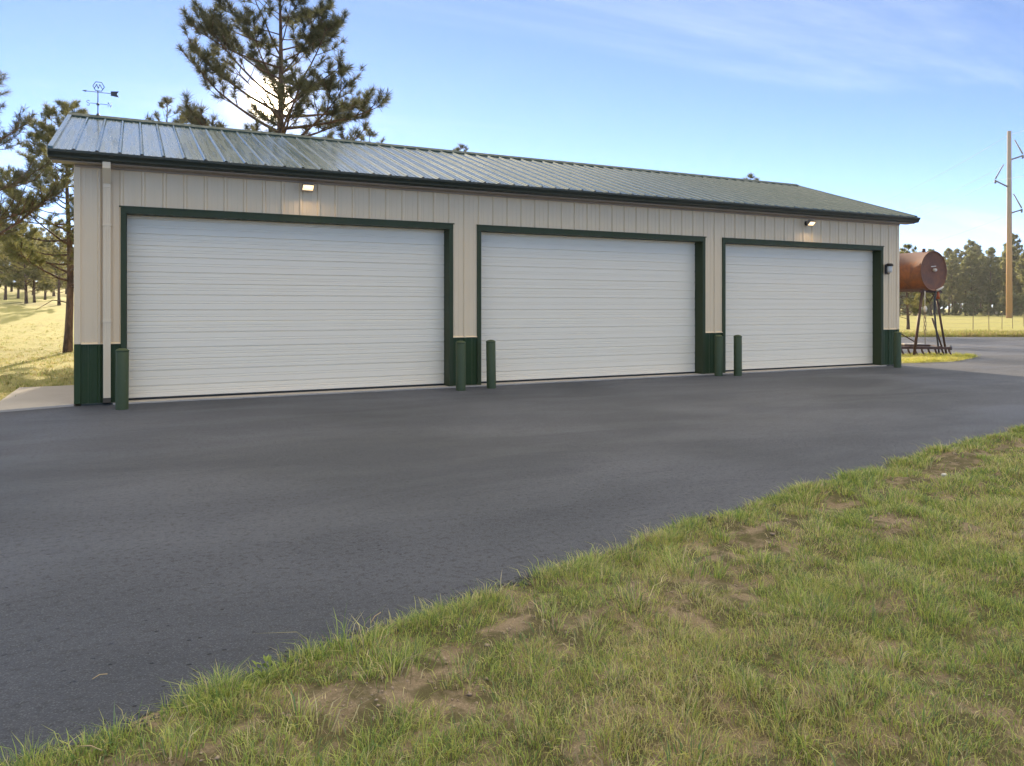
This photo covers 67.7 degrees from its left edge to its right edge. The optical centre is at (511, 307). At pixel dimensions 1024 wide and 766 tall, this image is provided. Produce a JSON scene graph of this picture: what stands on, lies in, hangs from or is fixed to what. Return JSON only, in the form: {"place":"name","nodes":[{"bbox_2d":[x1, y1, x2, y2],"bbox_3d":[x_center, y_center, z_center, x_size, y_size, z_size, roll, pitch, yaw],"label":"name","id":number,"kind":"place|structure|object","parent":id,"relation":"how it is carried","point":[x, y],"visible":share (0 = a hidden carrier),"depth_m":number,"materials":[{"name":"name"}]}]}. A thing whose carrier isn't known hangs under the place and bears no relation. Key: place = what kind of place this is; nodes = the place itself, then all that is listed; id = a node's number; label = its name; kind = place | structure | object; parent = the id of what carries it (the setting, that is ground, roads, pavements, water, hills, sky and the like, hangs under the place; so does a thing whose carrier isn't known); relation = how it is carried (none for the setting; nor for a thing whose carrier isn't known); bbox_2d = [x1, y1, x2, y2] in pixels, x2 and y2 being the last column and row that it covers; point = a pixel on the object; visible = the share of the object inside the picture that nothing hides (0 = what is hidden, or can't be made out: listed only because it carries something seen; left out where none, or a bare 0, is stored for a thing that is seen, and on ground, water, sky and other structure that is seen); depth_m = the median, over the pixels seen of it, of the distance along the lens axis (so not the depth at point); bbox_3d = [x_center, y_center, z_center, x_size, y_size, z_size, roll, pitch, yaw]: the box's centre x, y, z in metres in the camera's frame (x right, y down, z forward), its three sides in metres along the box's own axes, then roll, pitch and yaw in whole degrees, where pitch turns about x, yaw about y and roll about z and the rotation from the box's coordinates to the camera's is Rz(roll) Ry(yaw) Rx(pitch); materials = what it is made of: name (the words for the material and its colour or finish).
{"place":"outdoors","nodes":[
{"label":"outdoors","id":0,"kind":"place"},
{"bbox_2d":[0,385,74,411],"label":"path","id":1,"kind":"structure","parent":0,"point":[34,398],"depth_m":12.05,"materials":[{"name":"concrete"}]},
{"bbox_2d":[113,365,886,404],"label":"concrete floor","id":2,"kind":"structure","parent":0,"point":[388,389],"depth_m":13.98,"materials":[{"name":"grey concrete"}]},
{"bbox_2d":[0,337,1023,765],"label":"driveway","id":3,"kind":"structure","parent":0,"point":[150,553],"depth_m":6.12,"materials":[{"name":"grey asphalt"}]},
{"bbox_2d":[47,112,920,405],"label":"metal garage","id":4,"kind":"structure","parent":3,"relation":"on","point":[209,260],"depth_m":14.16,"materials":[{"name":"beige paint"}]},
{"bbox_2d":[82,81,118,114],"bbox_3d":[-7.951,-4.028,14.750,0.265,0.676,0.591,0,0,85],"label":"weather vane","id":5,"kind":"object","parent":4,"relation":"on","point":[113,93],"visible":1,"depth_m":14.75,"materials":[{"name":"black metal"}]},
{"bbox_2d":[119,205,454,399],"bbox_3d":[-3.588,-0.068,12.982,5.490,3.022,0.320,0,0,-26],"label":"garage door","id":6,"kind":"structure","parent":4,"relation":"in","point":[214,303],"depth_m":12.92,"materials":[{"name":"white metal"}]},
{"bbox_2d":[302,182,314,190],"bbox_3d":[-3.423,-2.031,12.785,0.196,0.148,0.220,0,0,-26],"label":"floodlight","id":7,"kind":"object","parent":4,"relation":"attached to","point":[308,186],"visible":1,"depth_m":12.73,"materials":[{"name":"white metal"}]},
{"bbox_2d":[477,224,706,384],"bbox_3d":[1.725,-0.068,15.616,5.480,3.022,0.320,0,0,-26],"label":"garage door","id":8,"kind":"structure","parent":4,"relation":"in","point":[555,304],"depth_m":15.63,"materials":[{"name":"white metal"}]},
{"bbox_2d":[722,237,883,372],"bbox_3d":[6.944,-0.068,18.204,5.270,3.022,0.320,0,0,-26],"label":"garage door","id":9,"kind":"structure","parent":4,"relation":"in","point":[792,304],"depth_m":18.30,"materials":[{"name":"white metal"}]},
{"bbox_2d":[804,219,815,225],"bbox_3d":[6.997,-2.001,17.951,0.196,0.148,0.220,0,0,-26],"label":"floodlight","id":10,"kind":"object","parent":4,"relation":"attached to","point":[809,222],"visible":1,"depth_m":17.90,"materials":[{"name":"white metal"}]},
{"bbox_2d":[885,263,892,273],"bbox_3d":[9.482,-0.983,19.198,0.176,0.278,0.192,0,0,-26],"label":"wall lantern","id":11,"kind":"object","parent":4,"relation":"attached to","point":[888,267],"depth_m":19.15,"materials":[{"name":"white glass"}]},
{"bbox_2d":[6,443,963,765],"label":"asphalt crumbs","id":12,"kind":"object","parent":3,"relation":"on","point":[124,727],"visible":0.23,"depth_m":3.32,"materials":[{"name":"grey asphalt"}]},
{"bbox_2d":[899,248,946,354],"bbox_3d":[12.004,-0.155,24.055,1.669,3.297,2.912,0,0,-26],"label":"fuel tank","id":13,"kind":"object","parent":3,"relation":"on","point":[923,272],"visible":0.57,"depth_m":23.08,"materials":[{"name":"metal"}]},
{"bbox_2d":[923,306,926,335],"bbox_3d":[12.341,0.288,22.800,0.107,1.590,0.108,0,0,-26],"label":"hanging rope","id":14,"kind":"object","parent":13,"relation":"hanging from","point":[925,308],"visible":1,"depth_m":22.78,"materials":[{"name":"plastic"}]},
{"bbox_2d":[901,354,966,362],"bbox_3d":[11.359,1.443,22.503,5.100,0.080,3.780,0,0,-26],"label":"grass strip","id":15,"kind":"object","parent":3,"relation":"on","point":[948,360],"depth_m":20.96,"materials":[{"name":"plant"}]},
{"bbox_2d":[901,343,951,354],"bbox_3d":[12.065,1.279,23.128,2.246,0.410,0.737,0,0,0],"label":"toothed harrow","id":16,"kind":"object","parent":15,"relation":"on","point":[907,346],"visible":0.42,"depth_m":22.86,"materials":[{"name":"metal"}]},
{"bbox_2d":[0,286,1023,765],"bbox_3d":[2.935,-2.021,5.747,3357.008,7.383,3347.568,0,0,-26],"label":"ground","id":17,"kind":"structure","parent":0,"point":[16,312],"depth_m":3.11,"materials":[{"name":"green plant"}]},
{"bbox_2d":[0,223,32,299],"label":"pine tree","id":18,"kind":"object","parent":17,"relation":"on","point":[4,285],"visible":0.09,"depth_m":69.93,"materials":[{"name":"green plant"}]},
{"bbox_2d":[1,235,32,297],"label":"pine tree","id":19,"kind":"object","parent":17,"relation":"on","point":[18,293],"visible":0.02,"depth_m":91.94,"materials":[{"name":"green plant"}]},
{"bbox_2d":[0,223,51,303],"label":"pine tree","id":20,"kind":"object","parent":17,"relation":"on","point":[12,283],"visible":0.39,"depth_m":57.49,"materials":[{"name":"green plant"}]},
{"bbox_2d":[7,231,57,302],"bbox_3d":[-37.525,-3.181,60.187,3.468,5.837,3.656,0,0,1],"label":"pine tree","id":21,"kind":"object","parent":17,"relation":"on","point":[17,270],"visible":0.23,"depth_m":59.80,"materials":[{"name":"green plant"}]},
{"bbox_2d":[0,70,72,237],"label":"pine tree","id":22,"kind":"object","parent":17,"relation":"on","point":[18,177],"visible":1,"depth_m":19.44,"materials":[{"name":"green plant"}]},
{"bbox_2d":[0,322,73,399],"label":"field grass","id":23,"kind":"structure","parent":17,"relation":"on","point":[46,366],"depth_m":19.79,"materials":[{"name":"yellow plant"}]},
{"bbox_2d":[0,97,88,352],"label":"pine tree","id":24,"kind":"object","parent":17,"relation":"on","point":[45,135],"visible":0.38,"depth_m":24.06,"materials":[{"name":"green plant"}]},
{"bbox_2d":[36,227,55,248],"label":"pine tree","id":25,"kind":"object","parent":17,"relation":"on","point":[43,231],"visible":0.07,"depth_m":118.02,"materials":[{"name":"green plant"}]},
{"bbox_2d":[28,241,66,299],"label":"pine tree","id":26,"kind":"object","parent":17,"relation":"on","point":[45,291],"visible":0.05,"depth_m":81.94,"materials":[{"name":"green plant"}]},
{"bbox_2d":[24,218,73,304],"bbox_3d":[-33.937,-3.432,57.059,4.262,6.680,4.070,0,0,-23],"label":"pine tree","id":27,"kind":"object","parent":17,"relation":"on","point":[46,283],"visible":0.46,"depth_m":56.37,"materials":[{"name":"green plant"}]},
{"bbox_2d":[35,228,66,295],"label":"pine tree","id":28,"kind":"object","parent":17,"relation":"on","point":[51,235],"visible":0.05,"depth_m":99.73,"materials":[{"name":"green plant"}]},
{"bbox_2d":[49,232,73,288],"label":"pine tree","id":29,"kind":"object","parent":17,"relation":"on","point":[63,276],"visible":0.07,"depth_m":77.05,"materials":[{"name":"green plant"}]},
{"bbox_2d":[77,745,102,750],"bbox_3d":[-1.364,1.419,2.468,0.101,0.010,0.010,0,0,14],"label":"dry stem","id":30,"kind":"object","parent":17,"relation":"on","point":[91,746],"visible":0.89,"depth_m":2.47,"materials":[{"name":"plant"}]},
{"bbox_2d":[115,348,128,409],"bbox_3d":[-5.630,1.045,11.034,0.179,0.935,0.179,0,0,8],"label":"bollard","id":31,"kind":"object","parent":17,"relation":"on","point":[122,383],"visible":0.92,"depth_m":10.96,"materials":[{"name":"green metal"}]},
{"bbox_2d":[144,95,181,122],"bbox_3d":[-13.919,-3.591,31.134,3.747,10.222,4.176,0,0,-8],"label":"pine tree","id":32,"kind":"object","parent":17,"relation":"on","point":[166,100],"visible":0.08,"depth_m":30.93,"materials":[{"name":"green plant"}]},
{"bbox_2d":[178,109,189,123],"bbox_3d":[-12.936,-3.148,30.263,3.338,9.342,3.741,0,0,3],"label":"pine tree","id":33,"kind":"object","parent":17,"relation":"on","point":[185,120],"visible":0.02,"depth_m":29.68,"materials":[{"name":"green plant"}]},
{"bbox_2d":[244,654,278,682],"bbox_3d":[-0.963,1.421,2.985,0.141,0.109,0.127,0,0,-45],"label":"leafy weed","id":34,"kind":"object","parent":17,"relation":"on","point":[267,658],"visible":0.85,"depth_m":3.00,"materials":[{"name":"green plant"}]},
{"bbox_2d":[170,0,393,141],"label":"pine tree","id":35,"kind":"object","parent":17,"relation":"on","point":[322,30],"visible":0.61,"depth_m":24.80,"materials":[{"name":"green plant"}]},
{"bbox_2d":[360,127,386,142],"bbox_3d":[-5.834,-3.157,33.012,3.778,9.435,3.372,0,0,29],"label":"pine tree","id":36,"kind":"object","parent":17,"relation":"on","point":[370,133],"visible":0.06,"depth_m":32.95,"materials":[{"name":"green plant"}]},
{"bbox_2d":[456,341,465,390],"bbox_3d":[-0.911,1.045,13.561,0.179,0.935,0.179,0,0,-2],"label":"bollard","id":37,"kind":"object","parent":17,"relation":"on","point":[460,365],"visible":0.94,"depth_m":13.49,"materials":[{"name":"green metal"}]},
{"bbox_2d":[453,142,468,150],"bbox_3d":[-3.144,-4.219,45.837,4.205,11.472,4.687,0,0,-35],"label":"pine tree","id":38,"kind":"object","parent":17,"relation":"on","point":[459,148],"visible":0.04,"depth_m":45.91,"materials":[{"name":"green plant"}]},
{"bbox_2d":[486,340,495,388],"bbox_3d":[-0.382,1.045,13.927,0.179,0.935,0.179,-1,0,-36],"label":"bollard","id":39,"kind":"object","parent":17,"relation":"on","point":[491,363],"visible":0.95,"depth_m":13.85,"materials":[{"name":"green metal"}]},
{"bbox_2d":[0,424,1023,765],"bbox_3d":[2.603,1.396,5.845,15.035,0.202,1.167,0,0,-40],"label":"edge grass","id":40,"kind":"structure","parent":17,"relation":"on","point":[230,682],"depth_m":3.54,"materials":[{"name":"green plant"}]},
{"bbox_2d":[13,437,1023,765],"bbox_3d":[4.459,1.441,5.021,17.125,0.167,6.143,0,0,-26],"label":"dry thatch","id":41,"kind":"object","parent":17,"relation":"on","point":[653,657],"visible":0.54,"depth_m":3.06,"materials":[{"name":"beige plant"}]},
{"bbox_2d":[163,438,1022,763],"bbox_3d":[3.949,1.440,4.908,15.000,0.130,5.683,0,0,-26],"label":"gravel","id":42,"kind":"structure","parent":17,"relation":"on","point":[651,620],"depth_m":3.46,"materials":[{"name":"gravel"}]},
{"bbox_2d":[714,335,722,375],"bbox_3d":[4.449,1.045,16.448,0.179,0.935,0.179,-1,1,-42],"label":"bollard","id":43,"kind":"object","parent":17,"relation":"on","point":[718,366],"visible":0.95,"depth_m":16.38,"materials":[{"name":"green metal"}]},
{"bbox_2d":[733,335,741,375],"bbox_3d":[4.874,1.045,16.490,0.179,0.935,0.179,-1,-1,44],"label":"bollard","id":44,"kind":"object","parent":17,"relation":"on","point":[737,355],"visible":0.95,"depth_m":16.42,"materials":[{"name":"green metal"}]},
{"bbox_2d":[740,173,759,179],"bbox_3d":[15.868,-3.836,51.901,4.362,10.892,3.892,0,0,15],"label":"pine tree","id":45,"kind":"object","parent":17,"relation":"on","point":[750,175],"visible":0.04,"depth_m":51.94,"materials":[{"name":"green plant"}]},
{"bbox_2d":[894,331,900,367],"bbox_3d":[9.468,1.045,18.765,0.179,0.935,0.179,0,0,-35],"label":"bollard","id":46,"kind":"object","parent":17,"relation":"on","point":[897,349],"visible":0.96,"depth_m":18.69,"materials":[{"name":"green metal"}]},
{"bbox_2d":[899,292,905,315],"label":"pine tree","id":47,"kind":"object","parent":17,"relation":"on","point":[902,293],"visible":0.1,"depth_m":141.06,"materials":[{"name":"green plant"}]},
{"bbox_2d":[901,299,910,314],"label":"pine tree","id":48,"kind":"object","parent":17,"relation":"on","point":[904,310],"visible":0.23,"depth_m":138.81,"materials":[{"name":"green plant"}]},
{"bbox_2d":[905,292,925,315],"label":"pine tree","id":49,"kind":"object","parent":17,"relation":"on","point":[912,295],"visible":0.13,"depth_m":134.28,"materials":[{"name":"green plant"}]},
{"bbox_2d":[899,243,933,328],"bbox_3d":[25.720,-1.368,50.092,3.656,5.837,3.468,0,0,39],"label":"pine tree","id":50,"kind":"object","parent":17,"relation":"on","point":[909,303],"visible":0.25,"depth_m":49.71,"materials":[{"name":"green plant"}]},
{"bbox_2d":[924,248,946,315],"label":"pine tree","id":51,"kind":"object","parent":17,"relation":"on","point":[942,290],"visible":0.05,"depth_m":138.51,"materials":[{"name":"green plant"}]},
{"bbox_2d":[932,298,946,315],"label":"pine tree","id":52,"kind":"object","parent":17,"relation":"on","point":[942,303],"visible":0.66,"depth_m":139.70,"materials":[{"name":"green plant"}]},
{"bbox_2d":[940,253,963,309],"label":"pine tree","id":53,"kind":"object","parent":17,"relation":"on","point":[953,278],"visible":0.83,"depth_m":144.22,"materials":[{"name":"green plant"}]},
{"bbox_2d":[943,248,960,314],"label":"pine tree","id":54,"kind":"object","parent":17,"relation":"on","point":[947,251],"visible":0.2,"depth_m":147.68,"materials":[{"name":"green plant"}]},
{"bbox_2d":[949,303,961,314],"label":"pine tree","id":55,"kind":"object","parent":17,"relation":"on","point":[956,306],"visible":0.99,"depth_m":139.72,"materials":[{"name":"green plant"}]},
{"bbox_2d":[947,248,964,303],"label":"pine tree","id":56,"kind":"object","parent":17,"relation":"on","point":[959,255],"visible":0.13,"depth_m":162.18,"materials":[{"name":"green plant"}]},
{"bbox_2d":[899,328,1023,336],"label":"roadside grass","id":57,"kind":"structure","parent":17,"relation":"on","point":[979,333],"depth_m":38.90,"materials":[{"name":"yellow plant"}]},
{"bbox_2d":[955,259,975,313],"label":"pine tree","id":58,"kind":"object","parent":17,"relation":"on","point":[973,287],"visible":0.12,"depth_m":153.43,"materials":[{"name":"green plant"}]},
{"bbox_2d":[964,305,974,315],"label":"pine tree","id":59,"kind":"object","parent":17,"relation":"on","point":[970,311],"visible":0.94,"depth_m":133.99,"materials":[{"name":"green plant"}]},
{"bbox_2d":[960,238,980,294],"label":"pine tree","id":60,"kind":"object","parent":17,"relation":"on","point":[973,248],"visible":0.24,"depth_m":162.75,"materials":[{"name":"green plant"}]},
{"bbox_2d":[958,250,983,300],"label":"pine tree","id":61,"kind":"object","parent":17,"relation":"on","point":[966,283],"visible":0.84,"depth_m":140.86,"materials":[{"name":"green plant"}]},
{"bbox_2d":[919,312,1023,328],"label":"wire fence","id":62,"kind":"object","parent":17,"relation":"on","point":[986,322],"visible":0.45,"depth_m":50.44,"materials":[{"name":"metal"}]},
{"bbox_2d":[960,291,984,315],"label":"pine tree","id":63,"kind":"object","parent":17,"relation":"on","point":[971,296],"visible":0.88,"depth_m":135.14,"materials":[{"name":"green plant"}]},
{"bbox_2d":[971,243,983,312],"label":"pine tree","id":64,"kind":"object","parent":17,"relation":"on","point":[979,247],"visible":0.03,"depth_m":170.44,"materials":[{"name":"green plant"}]},
{"bbox_2d":[973,254,993,307],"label":"pine tree","id":65,"kind":"object","parent":17,"relation":"on","point":[982,259],"visible":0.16,"depth_m":155.53,"materials":[{"name":"green plant"}]},
{"bbox_2d":[982,304,994,315],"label":"pine tree","id":66,"kind":"object","parent":17,"relation":"on","point":[990,309],"visible":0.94,"depth_m":135.50,"materials":[{"name":"green plant"}]},
{"bbox_2d":[976,246,1003,307],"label":"pine tree","id":67,"kind":"object","parent":17,"relation":"on","point":[997,281],"visible":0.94,"depth_m":138.41,"materials":[{"name":"green plant"}]},
{"bbox_2d":[981,290,999,314],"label":"pine tree","id":68,"kind":"object","parent":17,"relation":"on","point":[990,296],"visible":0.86,"depth_m":136.47,"materials":[{"name":"green plant"}]},
{"bbox_2d":[995,304,1005,315],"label":"pine tree","id":69,"kind":"object","parent":17,"relation":"on","point":[999,309],"visible":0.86,"depth_m":128.05,"materials":[{"name":"green plant"}]},
{"bbox_2d":[996,258,1016,314],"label":"pine tree","id":70,"kind":"object","parent":17,"relation":"on","point":[1003,264],"visible":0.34,"depth_m":141.26,"materials":[{"name":"green plant"}]},
{"bbox_2d":[994,131,1023,317],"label":"power pole","id":71,"kind":"object","parent":17,"relation":"on","point":[1009,305],"visible":0.94,"depth_m":107.06,"materials":[{"name":"brown wood"}]},
{"bbox_2d":[878,131,1021,203],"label":"power line","id":72,"kind":"object","parent":71,"relation":"attached to","point":[945,171],"visible":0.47,"depth_m":132.64,"materials":[{"name":"black metal"}]},
{"bbox_2d":[921,176,1022,215],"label":"power line","id":73,"kind":"object","parent":71,"relation":"attached to","point":[975,190],"visible":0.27,"depth_m":112.74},
{"bbox_2d":[994,233,1023,314],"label":"pine tree","id":74,"kind":"object","parent":17,"relation":"on","point":[1016,251],"visible":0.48,"depth_m":141.81,"materials":[{"name":"green plant"}]},
{"bbox_2d":[1001,290,1022,315],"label":"pine tree","id":75,"kind":"object","parent":17,"relation":"on","point":[1016,302],"visible":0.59,"depth_m":125.83,"materials":[{"name":"green plant"}]},
{"bbox_2d":[1012,250,1023,293],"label":"pine tree","id":76,"kind":"object","parent":17,"relation":"on","point":[1019,270],"visible":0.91,"depth_m":137.54,"materials":[{"name":"green plant"}]},
{"bbox_2d":[1012,293,1023,315],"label":"pine tree","id":77,"kind":"object","parent":17,"relation":"on","point":[1021,300],"visible":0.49,"depth_m":129.06,"materials":[{"name":"green plant"}]},
{"bbox_2d":[1018,258,1023,291],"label":"pine tree","id":78,"kind":"object","parent":17,"relation":"on","point":[1021,278],"visible":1,"depth_m":135.60,"materials":[{"name":"green plant"}]},
{"bbox_2d":[0,0,1023,308],"label":"sky","id":79,"kind":"structure","parent":0,"point":[868,101],"materials":[{"name":"blue"}]},
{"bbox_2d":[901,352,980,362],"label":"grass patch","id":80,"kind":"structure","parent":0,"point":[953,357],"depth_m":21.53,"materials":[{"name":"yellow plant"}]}
]}

